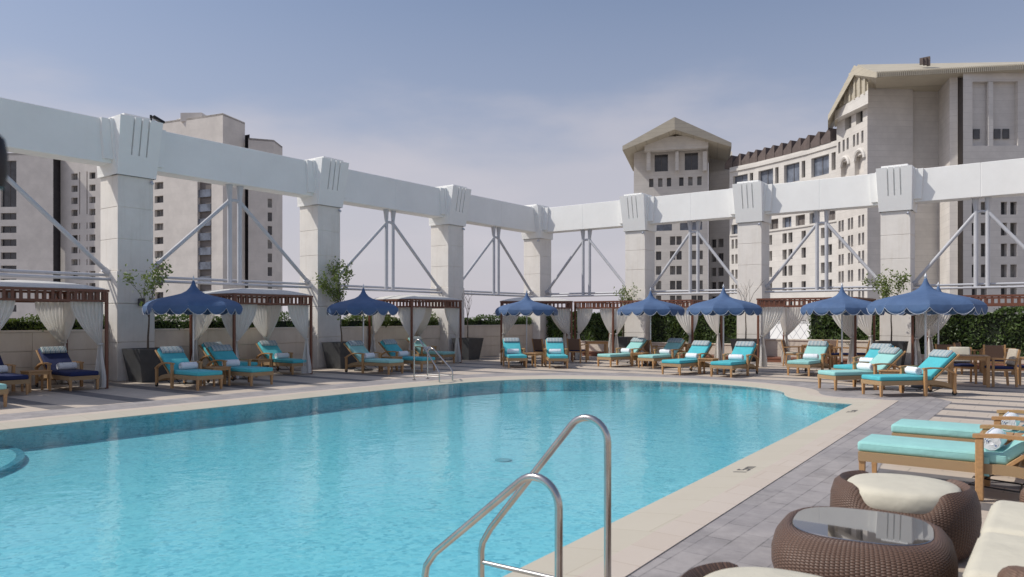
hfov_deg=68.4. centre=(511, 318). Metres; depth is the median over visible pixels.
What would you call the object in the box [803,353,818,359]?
rolled towel
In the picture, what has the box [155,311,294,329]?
shrub row
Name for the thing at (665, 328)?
hedge
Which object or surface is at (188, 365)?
rolled towel
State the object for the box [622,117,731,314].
hotel tower
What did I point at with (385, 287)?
steel bracing
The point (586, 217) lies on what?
beam
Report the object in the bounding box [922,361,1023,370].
timber step
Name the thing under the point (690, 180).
window
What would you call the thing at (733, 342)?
planter
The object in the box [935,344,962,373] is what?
dining armchair
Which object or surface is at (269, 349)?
sun lounger
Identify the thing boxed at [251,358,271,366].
side table
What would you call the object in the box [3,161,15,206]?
window
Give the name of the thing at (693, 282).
window
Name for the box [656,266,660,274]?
window
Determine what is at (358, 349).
sun lounger
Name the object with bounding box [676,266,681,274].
window
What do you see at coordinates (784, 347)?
dining armchair
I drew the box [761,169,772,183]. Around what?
window
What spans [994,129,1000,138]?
window
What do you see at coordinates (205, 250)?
window
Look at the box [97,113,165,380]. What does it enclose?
stone column
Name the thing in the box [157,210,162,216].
window
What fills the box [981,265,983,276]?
window
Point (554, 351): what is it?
rolled towel
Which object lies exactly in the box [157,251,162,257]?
window
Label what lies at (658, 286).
window
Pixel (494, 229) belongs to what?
steel bracing
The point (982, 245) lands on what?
window
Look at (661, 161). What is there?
window
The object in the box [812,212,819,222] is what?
window
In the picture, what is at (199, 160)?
beam
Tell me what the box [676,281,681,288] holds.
window
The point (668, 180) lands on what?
window
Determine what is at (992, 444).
rolled towel
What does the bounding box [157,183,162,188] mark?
window
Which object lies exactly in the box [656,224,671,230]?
window
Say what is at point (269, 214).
window
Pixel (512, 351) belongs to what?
rolled towel
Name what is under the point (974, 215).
steel bracing
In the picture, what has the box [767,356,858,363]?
timber step
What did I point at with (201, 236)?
window
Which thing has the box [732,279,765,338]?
potted tree
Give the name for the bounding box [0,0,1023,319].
sky
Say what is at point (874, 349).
sun lounger
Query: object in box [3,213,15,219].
window
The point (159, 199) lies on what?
window
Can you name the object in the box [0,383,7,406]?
sun lounger
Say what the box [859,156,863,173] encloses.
window
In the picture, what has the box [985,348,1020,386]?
dining armchair
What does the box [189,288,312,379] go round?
cabana
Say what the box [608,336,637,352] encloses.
planter
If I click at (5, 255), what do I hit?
window
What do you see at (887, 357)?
sun lounger
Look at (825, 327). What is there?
hedge
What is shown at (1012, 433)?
side table
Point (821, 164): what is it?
window
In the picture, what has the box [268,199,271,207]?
window
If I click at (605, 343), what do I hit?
dining table
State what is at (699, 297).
window
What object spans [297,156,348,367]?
stone column
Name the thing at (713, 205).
beam
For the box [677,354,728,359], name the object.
timber step
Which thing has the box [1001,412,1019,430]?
rolled towel
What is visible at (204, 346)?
sun lounger
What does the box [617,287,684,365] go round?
parasol
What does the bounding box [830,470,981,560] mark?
wicker ottoman
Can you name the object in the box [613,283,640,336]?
potted tree
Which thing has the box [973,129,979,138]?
window
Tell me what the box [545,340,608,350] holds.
planter wall
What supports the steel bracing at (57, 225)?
attached to the stone column at (133, 148)
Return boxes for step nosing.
[0,446,24,474]
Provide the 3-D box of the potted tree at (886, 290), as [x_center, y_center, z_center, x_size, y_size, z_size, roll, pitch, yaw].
[12.798,-0.501,25.707,1.555,2.703,0.913,0,0,9]
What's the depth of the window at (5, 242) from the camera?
190.23 m
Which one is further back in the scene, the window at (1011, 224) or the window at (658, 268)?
the window at (658, 268)
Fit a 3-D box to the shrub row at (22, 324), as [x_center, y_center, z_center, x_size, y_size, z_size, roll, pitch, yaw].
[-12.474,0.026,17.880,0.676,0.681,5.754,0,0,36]
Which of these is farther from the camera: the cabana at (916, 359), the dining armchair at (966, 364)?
the cabana at (916, 359)
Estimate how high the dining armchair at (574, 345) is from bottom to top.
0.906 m
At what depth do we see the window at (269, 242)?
178.14 m
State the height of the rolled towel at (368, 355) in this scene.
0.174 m
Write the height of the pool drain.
0.020 m
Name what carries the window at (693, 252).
in the hotel tower at (674, 156)
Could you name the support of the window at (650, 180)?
in the hotel tower at (674, 156)
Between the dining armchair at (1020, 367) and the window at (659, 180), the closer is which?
the dining armchair at (1020, 367)
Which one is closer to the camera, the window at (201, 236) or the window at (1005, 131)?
the window at (1005, 131)
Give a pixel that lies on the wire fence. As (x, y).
(769, 336)
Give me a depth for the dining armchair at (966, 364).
19.43 m
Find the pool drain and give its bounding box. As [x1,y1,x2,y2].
[495,458,511,461]
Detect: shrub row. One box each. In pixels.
[1,313,104,331]
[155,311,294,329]
[341,311,438,326]
[464,313,531,324]
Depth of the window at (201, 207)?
171.74 m
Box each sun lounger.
[0,356,29,394]
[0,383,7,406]
[34,346,99,390]
[154,346,223,390]
[199,342,257,376]
[206,344,273,385]
[256,340,309,374]
[343,340,403,374]
[378,339,435,371]
[406,336,454,363]
[500,338,527,367]
[543,338,568,367]
[597,337,647,366]
[637,338,685,368]
[661,340,713,374]
[710,341,758,377]
[786,341,831,375]
[817,347,905,389]
[833,343,896,381]
[858,424,1023,500]
[861,349,959,396]
[891,410,1023,441]
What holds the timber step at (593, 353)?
on the terrace deck
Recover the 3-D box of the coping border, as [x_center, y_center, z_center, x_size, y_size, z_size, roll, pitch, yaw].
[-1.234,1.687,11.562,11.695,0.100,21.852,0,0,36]
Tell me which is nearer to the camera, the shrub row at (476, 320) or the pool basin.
the pool basin
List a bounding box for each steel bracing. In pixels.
[0,176,110,280]
[153,184,310,288]
[340,209,441,293]
[463,226,533,296]
[544,229,624,296]
[651,220,737,294]
[765,210,879,292]
[912,197,1023,289]
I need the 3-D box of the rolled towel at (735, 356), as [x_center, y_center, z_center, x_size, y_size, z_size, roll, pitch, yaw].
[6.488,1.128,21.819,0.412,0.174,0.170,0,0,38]
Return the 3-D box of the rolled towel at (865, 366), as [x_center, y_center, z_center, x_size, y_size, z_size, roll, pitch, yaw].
[8.253,1.128,17.581,0.170,0.174,0.412,0,0,-19]
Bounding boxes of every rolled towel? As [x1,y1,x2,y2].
[0,365,7,372]
[56,362,76,369]
[179,362,197,369]
[222,359,239,365]
[274,353,288,358]
[364,353,374,358]
[398,351,408,355]
[507,349,518,353]
[549,349,560,353]
[621,348,630,352]
[659,349,670,353]
[685,353,698,358]
[728,354,743,359]
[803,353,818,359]
[857,362,872,370]
[859,357,872,361]
[905,366,922,374]
[984,427,1006,450]
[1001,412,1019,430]
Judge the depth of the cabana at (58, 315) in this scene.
17.60 m
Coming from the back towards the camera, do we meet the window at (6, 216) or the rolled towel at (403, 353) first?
the window at (6, 216)
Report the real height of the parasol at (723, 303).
2.730 m
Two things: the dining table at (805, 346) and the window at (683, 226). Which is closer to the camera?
the dining table at (805, 346)
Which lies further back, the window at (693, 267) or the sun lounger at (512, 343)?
the window at (693, 267)
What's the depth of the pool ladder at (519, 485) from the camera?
4.19 m
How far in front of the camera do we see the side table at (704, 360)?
22.15 m
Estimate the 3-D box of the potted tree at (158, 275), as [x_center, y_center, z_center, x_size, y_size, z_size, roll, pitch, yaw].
[-9.402,-0.377,19.372,1.320,2.456,0.898,0,0,-33]
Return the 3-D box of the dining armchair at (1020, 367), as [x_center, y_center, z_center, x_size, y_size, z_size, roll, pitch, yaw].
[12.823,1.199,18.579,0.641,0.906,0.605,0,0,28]
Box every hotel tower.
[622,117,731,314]
[828,56,1023,313]
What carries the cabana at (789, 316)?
on the terrace deck
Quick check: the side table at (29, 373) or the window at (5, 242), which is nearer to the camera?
the side table at (29, 373)
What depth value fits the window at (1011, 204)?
115.49 m
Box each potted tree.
[117,257,172,348]
[315,256,355,342]
[461,291,471,337]
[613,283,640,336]
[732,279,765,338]
[862,268,910,341]
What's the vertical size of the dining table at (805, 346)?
0.745 m
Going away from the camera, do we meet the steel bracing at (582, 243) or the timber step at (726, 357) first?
the timber step at (726, 357)
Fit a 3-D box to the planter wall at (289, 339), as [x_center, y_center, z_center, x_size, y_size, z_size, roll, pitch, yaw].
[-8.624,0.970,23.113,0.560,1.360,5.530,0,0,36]
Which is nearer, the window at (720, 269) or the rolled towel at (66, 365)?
the rolled towel at (66, 365)
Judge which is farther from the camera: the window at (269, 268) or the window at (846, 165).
the window at (269, 268)
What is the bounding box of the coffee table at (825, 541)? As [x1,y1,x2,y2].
[771,506,957,576]
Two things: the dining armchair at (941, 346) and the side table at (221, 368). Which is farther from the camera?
the dining armchair at (941, 346)
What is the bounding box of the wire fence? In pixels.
[768,317,808,338]
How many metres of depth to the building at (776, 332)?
49.97 m
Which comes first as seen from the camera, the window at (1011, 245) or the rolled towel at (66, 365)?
the rolled towel at (66, 365)
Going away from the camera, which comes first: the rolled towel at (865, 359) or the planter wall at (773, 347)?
the rolled towel at (865, 359)
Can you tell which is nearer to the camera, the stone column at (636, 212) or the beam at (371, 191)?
the beam at (371, 191)
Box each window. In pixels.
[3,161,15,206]
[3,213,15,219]
[3,226,15,232]
[3,240,15,245]
[3,253,15,258]
[3,266,15,268]
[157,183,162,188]
[157,196,162,202]
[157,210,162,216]
[157,224,162,229]
[157,237,162,243]
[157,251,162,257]
[157,292,162,298]
[198,189,210,197]
[198,204,210,211]
[198,218,210,225]
[198,233,210,240]
[198,247,210,254]
[198,262,210,269]
[198,276,210,281]
[200,182,210,290]
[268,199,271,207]
[268,213,271,220]
[268,226,271,234]
[268,240,271,248]
[268,254,271,261]
[268,267,271,275]
[649,179,652,186]
[655,155,667,171]
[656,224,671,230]
[656,237,660,244]
[656,252,660,259]
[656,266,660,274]
[656,281,660,289]
[658,179,661,186]
[667,178,670,186]
[670,237,674,244]
[670,266,674,274]
[670,281,674,288]
[676,236,681,244]
[676,251,681,259]
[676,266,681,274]
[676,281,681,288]
[679,178,683,185]
[680,221,701,229]
[685,153,697,169]
[688,177,692,185]
[692,236,695,244]
[692,251,695,258]
[692,266,695,273]
[692,281,695,288]
[697,177,701,184]
[697,295,702,299]
[719,239,722,246]
[719,268,722,275]
[734,225,737,233]
[735,174,747,183]
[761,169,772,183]
[772,219,777,228]
[785,217,790,226]
[787,163,798,182]
[798,215,804,225]
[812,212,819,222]
[814,155,828,176]
[828,211,834,220]
[845,162,848,176]
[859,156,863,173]
[972,83,1014,145]
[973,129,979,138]
[981,223,983,235]
[981,244,983,255]
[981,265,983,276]
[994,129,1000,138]
[1001,203,1003,214]
[1001,244,1003,255]
[1001,265,1003,276]
[1003,129,1008,138]
[1010,203,1013,214]
[1010,223,1013,233]
[1010,244,1013,255]
[1010,265,1013,276]
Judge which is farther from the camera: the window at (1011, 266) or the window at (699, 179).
the window at (699, 179)
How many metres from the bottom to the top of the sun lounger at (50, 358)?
0.956 m
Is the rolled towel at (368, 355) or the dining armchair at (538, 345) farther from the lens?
the dining armchair at (538, 345)
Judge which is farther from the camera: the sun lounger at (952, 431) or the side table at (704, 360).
the side table at (704, 360)
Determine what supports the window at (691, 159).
in the hotel tower at (674, 156)
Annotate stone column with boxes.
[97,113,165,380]
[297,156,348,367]
[429,184,470,358]
[521,204,552,351]
[618,193,656,351]
[729,180,772,342]
[869,164,923,364]
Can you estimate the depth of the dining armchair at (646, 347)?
26.38 m
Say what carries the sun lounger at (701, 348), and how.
on the terrace deck
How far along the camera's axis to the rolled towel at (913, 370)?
16.13 m
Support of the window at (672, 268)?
in the hotel tower at (674, 156)
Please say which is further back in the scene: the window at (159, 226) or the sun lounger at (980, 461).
the window at (159, 226)
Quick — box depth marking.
[737,466,755,470]
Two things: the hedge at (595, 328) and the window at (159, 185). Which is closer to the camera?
the hedge at (595, 328)
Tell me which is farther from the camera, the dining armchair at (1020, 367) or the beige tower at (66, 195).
the beige tower at (66, 195)
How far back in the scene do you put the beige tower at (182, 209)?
174.58 m
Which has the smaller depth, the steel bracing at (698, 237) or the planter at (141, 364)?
the planter at (141, 364)
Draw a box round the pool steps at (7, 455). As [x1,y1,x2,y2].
[0,447,23,475]
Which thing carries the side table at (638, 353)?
on the terrace deck
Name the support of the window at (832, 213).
in the hotel wing
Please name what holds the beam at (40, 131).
attached to the stone column at (133, 148)
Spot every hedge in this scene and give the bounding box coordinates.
[546,309,624,340]
[651,312,736,342]
[807,313,879,344]
[914,306,1023,356]
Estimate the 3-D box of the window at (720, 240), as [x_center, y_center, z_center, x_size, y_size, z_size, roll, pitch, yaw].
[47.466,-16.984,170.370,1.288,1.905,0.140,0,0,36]
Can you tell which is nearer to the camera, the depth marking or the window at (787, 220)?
the depth marking
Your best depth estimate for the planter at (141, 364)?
19.38 m
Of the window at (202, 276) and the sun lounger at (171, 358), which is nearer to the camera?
the sun lounger at (171, 358)
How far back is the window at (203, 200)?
172.16 m
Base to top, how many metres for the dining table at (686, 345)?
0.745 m
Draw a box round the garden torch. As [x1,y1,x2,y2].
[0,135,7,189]
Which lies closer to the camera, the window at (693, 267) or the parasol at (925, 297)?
the parasol at (925, 297)
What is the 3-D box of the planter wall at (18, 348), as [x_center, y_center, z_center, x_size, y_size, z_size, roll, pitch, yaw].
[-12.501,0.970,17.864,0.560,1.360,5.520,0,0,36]
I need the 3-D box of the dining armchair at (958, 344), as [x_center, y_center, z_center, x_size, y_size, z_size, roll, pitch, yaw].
[14.027,1.199,23.213,0.605,0.906,0.640,0,0,-42]
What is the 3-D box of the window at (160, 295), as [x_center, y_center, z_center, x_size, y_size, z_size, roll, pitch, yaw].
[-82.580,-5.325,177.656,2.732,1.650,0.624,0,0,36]
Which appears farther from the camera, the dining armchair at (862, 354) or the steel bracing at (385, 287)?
the steel bracing at (385, 287)
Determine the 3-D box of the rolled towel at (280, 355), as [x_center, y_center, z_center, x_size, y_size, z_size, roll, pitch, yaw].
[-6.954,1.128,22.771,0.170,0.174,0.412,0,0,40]
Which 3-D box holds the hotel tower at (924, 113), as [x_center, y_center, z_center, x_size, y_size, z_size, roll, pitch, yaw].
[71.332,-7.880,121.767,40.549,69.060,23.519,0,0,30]
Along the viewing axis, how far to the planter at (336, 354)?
24.59 m
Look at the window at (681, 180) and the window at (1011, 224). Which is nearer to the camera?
the window at (1011, 224)
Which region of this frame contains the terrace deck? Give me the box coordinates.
[0,355,1023,576]
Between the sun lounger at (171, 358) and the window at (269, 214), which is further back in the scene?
the window at (269, 214)
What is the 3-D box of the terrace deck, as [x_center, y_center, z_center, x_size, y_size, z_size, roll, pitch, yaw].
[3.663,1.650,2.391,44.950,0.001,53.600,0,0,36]
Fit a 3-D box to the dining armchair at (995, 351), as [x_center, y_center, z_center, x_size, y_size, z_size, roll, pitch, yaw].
[13.828,1.199,21.568,0.605,0.906,0.641,0,0,37]
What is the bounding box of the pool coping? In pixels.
[0,376,880,576]
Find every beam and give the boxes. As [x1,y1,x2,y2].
[0,97,111,165]
[157,132,312,197]
[343,169,443,217]
[466,195,535,232]
[543,201,622,233]
[648,189,734,224]
[765,174,877,215]
[914,158,1023,203]
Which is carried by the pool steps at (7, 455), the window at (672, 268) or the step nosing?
the step nosing
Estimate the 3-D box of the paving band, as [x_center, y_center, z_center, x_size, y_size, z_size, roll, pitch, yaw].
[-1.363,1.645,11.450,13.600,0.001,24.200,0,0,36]
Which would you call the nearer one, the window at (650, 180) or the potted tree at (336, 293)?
the potted tree at (336, 293)
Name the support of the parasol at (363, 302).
on the terrace deck
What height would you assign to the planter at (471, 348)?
0.862 m
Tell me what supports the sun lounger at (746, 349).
on the terrace deck
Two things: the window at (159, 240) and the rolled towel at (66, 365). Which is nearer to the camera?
the rolled towel at (66, 365)
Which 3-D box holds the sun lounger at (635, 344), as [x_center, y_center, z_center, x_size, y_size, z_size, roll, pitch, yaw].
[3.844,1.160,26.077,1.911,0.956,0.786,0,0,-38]
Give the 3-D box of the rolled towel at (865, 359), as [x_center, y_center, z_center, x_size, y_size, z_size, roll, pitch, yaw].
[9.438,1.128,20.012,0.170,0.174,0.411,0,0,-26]
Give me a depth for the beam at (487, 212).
33.25 m
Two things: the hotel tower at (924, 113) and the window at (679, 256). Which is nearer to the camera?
the hotel tower at (924, 113)
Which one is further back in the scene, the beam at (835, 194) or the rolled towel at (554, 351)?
the beam at (835, 194)
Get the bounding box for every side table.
[20,370,51,391]
[202,366,230,386]
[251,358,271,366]
[381,356,402,371]
[524,352,542,366]
[630,352,647,366]
[697,358,718,373]
[878,369,904,391]
[980,430,1023,444]
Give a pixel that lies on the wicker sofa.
(998, 550)
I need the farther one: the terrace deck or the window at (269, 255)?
the window at (269, 255)
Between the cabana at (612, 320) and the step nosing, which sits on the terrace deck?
the cabana at (612, 320)
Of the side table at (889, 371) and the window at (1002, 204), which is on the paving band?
the side table at (889, 371)
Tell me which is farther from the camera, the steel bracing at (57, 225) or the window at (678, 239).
the window at (678, 239)
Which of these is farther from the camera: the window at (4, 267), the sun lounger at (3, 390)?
the window at (4, 267)
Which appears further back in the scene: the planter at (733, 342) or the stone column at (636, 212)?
the stone column at (636, 212)
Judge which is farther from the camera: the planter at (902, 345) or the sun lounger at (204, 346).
the planter at (902, 345)
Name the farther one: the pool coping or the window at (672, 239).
the window at (672, 239)
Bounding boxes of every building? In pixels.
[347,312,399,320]
[770,314,810,338]
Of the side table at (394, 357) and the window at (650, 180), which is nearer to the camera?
the side table at (394, 357)
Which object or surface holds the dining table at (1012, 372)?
on the terrace deck
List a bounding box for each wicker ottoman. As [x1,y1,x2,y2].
[680,562,820,576]
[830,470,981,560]
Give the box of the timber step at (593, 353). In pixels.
[582,351,603,355]
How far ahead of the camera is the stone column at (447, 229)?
30.42 m
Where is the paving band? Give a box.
[0,372,950,576]
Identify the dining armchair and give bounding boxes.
[532,338,553,362]
[567,338,586,362]
[643,340,664,363]
[781,340,801,365]
[822,339,837,364]
[826,341,840,364]
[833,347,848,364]
[857,340,869,355]
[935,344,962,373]
[947,347,976,383]
[953,342,980,372]
[982,344,1007,376]
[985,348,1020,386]
[1017,357,1023,385]
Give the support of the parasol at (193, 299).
on the terrace deck
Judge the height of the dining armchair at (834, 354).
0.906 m
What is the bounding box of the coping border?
[0,375,898,576]
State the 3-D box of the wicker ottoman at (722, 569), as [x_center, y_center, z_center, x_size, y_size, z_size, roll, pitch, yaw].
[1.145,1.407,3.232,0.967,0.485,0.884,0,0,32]
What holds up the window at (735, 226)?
in the hotel wing
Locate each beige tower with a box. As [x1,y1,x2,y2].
[0,153,100,321]
[152,113,281,320]
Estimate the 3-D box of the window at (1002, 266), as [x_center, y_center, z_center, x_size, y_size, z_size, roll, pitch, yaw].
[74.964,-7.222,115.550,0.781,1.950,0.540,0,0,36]
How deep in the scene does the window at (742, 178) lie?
158.17 m
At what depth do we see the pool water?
17.69 m
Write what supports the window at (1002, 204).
in the hotel tower at (924, 113)
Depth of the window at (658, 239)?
166.45 m
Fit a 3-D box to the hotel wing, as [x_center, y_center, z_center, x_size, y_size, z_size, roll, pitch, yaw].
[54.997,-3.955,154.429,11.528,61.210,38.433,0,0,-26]
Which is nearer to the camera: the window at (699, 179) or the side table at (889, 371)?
the side table at (889, 371)
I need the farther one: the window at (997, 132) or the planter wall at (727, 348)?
the window at (997, 132)
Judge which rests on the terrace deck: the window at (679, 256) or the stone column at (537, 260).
the stone column at (537, 260)
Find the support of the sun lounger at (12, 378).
on the terrace deck
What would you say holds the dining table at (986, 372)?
on the terrace deck
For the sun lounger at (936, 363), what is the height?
0.956 m
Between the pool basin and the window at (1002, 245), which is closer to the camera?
the pool basin
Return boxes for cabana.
[0,280,109,388]
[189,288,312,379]
[368,294,461,365]
[500,297,572,360]
[573,299,722,361]
[756,297,875,366]
[911,294,1023,365]
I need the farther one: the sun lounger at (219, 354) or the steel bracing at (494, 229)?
the steel bracing at (494, 229)
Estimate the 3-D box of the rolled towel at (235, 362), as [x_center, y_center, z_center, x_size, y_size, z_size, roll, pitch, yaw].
[-7.078,1.128,18.991,0.170,0.174,0.412,0,0,42]
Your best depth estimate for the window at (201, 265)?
171.65 m
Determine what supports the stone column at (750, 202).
on the terrace deck
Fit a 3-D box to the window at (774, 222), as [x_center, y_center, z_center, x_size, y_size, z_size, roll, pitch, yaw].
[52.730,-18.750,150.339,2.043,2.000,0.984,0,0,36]
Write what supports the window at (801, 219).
in the hotel wing
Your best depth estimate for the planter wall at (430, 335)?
28.21 m
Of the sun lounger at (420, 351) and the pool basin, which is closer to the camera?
the pool basin
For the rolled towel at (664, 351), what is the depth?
25.43 m
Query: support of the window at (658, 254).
in the hotel tower at (674, 156)
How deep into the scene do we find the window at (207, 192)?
171.65 m
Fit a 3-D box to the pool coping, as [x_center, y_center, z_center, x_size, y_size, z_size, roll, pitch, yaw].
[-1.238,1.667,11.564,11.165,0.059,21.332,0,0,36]
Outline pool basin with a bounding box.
[0,379,850,576]
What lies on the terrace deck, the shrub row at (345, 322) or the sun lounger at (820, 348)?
the sun lounger at (820, 348)
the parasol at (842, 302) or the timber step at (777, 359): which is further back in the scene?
the timber step at (777, 359)
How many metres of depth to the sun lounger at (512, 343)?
26.09 m
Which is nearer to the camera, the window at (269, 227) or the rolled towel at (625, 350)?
the rolled towel at (625, 350)
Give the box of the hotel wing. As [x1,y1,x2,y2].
[725,128,836,320]
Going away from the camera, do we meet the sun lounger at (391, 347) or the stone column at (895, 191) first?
the sun lounger at (391, 347)
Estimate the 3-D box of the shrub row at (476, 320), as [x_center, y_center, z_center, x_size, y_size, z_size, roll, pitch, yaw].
[-0.863,0.033,33.604,0.658,0.677,5.780,0,0,36]
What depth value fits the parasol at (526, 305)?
27.14 m
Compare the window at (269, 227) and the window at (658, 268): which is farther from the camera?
the window at (269, 227)
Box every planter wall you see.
[0,329,104,386]
[152,327,309,368]
[341,325,439,358]
[463,324,532,355]
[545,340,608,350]
[652,342,731,354]
[765,339,879,358]
[921,354,1023,363]
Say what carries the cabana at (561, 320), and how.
on the terrace deck
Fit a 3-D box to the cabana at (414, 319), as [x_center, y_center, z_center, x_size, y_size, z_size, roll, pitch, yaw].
[-3.533,0.390,27.663,2.210,2.520,2.710,0,0,36]
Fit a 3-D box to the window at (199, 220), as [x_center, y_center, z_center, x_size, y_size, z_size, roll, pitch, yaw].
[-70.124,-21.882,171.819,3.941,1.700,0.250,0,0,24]
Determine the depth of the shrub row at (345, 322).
27.68 m
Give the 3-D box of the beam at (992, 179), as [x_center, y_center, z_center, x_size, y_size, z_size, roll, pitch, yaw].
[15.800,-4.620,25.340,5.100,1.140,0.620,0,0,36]
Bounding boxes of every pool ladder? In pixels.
[412,339,452,381]
[422,414,610,576]
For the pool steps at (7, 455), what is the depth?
10.61 m
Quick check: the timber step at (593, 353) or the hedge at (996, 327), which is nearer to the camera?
the hedge at (996, 327)
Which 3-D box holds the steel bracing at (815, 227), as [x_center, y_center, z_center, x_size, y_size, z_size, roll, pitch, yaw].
[11.670,-2.533,28.392,4.373,3.085,0.324,0,0,36]
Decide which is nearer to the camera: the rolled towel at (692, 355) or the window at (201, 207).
the rolled towel at (692, 355)
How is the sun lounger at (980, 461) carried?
on the terrace deck
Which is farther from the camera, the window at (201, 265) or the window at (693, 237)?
the window at (201, 265)
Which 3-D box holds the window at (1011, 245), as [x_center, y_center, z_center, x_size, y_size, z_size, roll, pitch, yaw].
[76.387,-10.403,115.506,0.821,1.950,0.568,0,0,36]
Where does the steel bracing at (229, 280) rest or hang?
attached to the stone column at (133, 148)
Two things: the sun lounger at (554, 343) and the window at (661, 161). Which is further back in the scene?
the window at (661, 161)
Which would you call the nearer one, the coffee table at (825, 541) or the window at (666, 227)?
the coffee table at (825, 541)
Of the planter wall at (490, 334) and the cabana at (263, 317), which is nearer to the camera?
the cabana at (263, 317)
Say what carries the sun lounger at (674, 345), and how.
on the terrace deck
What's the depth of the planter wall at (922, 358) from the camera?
25.40 m
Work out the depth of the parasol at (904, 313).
22.27 m
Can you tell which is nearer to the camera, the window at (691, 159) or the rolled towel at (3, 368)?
the rolled towel at (3, 368)
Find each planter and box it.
[122,348,167,382]
[321,342,356,368]
[451,338,483,359]
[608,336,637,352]
[730,338,759,361]
[874,341,908,366]
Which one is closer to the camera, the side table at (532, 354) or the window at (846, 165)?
the side table at (532, 354)
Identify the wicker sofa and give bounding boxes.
[962,488,1023,576]
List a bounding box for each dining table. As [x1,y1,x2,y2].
[585,341,607,359]
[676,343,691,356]
[801,344,832,366]
[948,354,990,387]
[981,348,1015,374]
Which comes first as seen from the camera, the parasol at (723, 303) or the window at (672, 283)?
the parasol at (723, 303)
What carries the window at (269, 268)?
in the beige tower at (182, 209)
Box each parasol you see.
[142,276,242,383]
[326,284,398,370]
[495,289,557,362]
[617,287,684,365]
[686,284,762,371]
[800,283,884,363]
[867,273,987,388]
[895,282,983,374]
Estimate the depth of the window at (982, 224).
115.64 m
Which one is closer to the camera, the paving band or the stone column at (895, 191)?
the paving band
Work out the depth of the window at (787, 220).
147.54 m

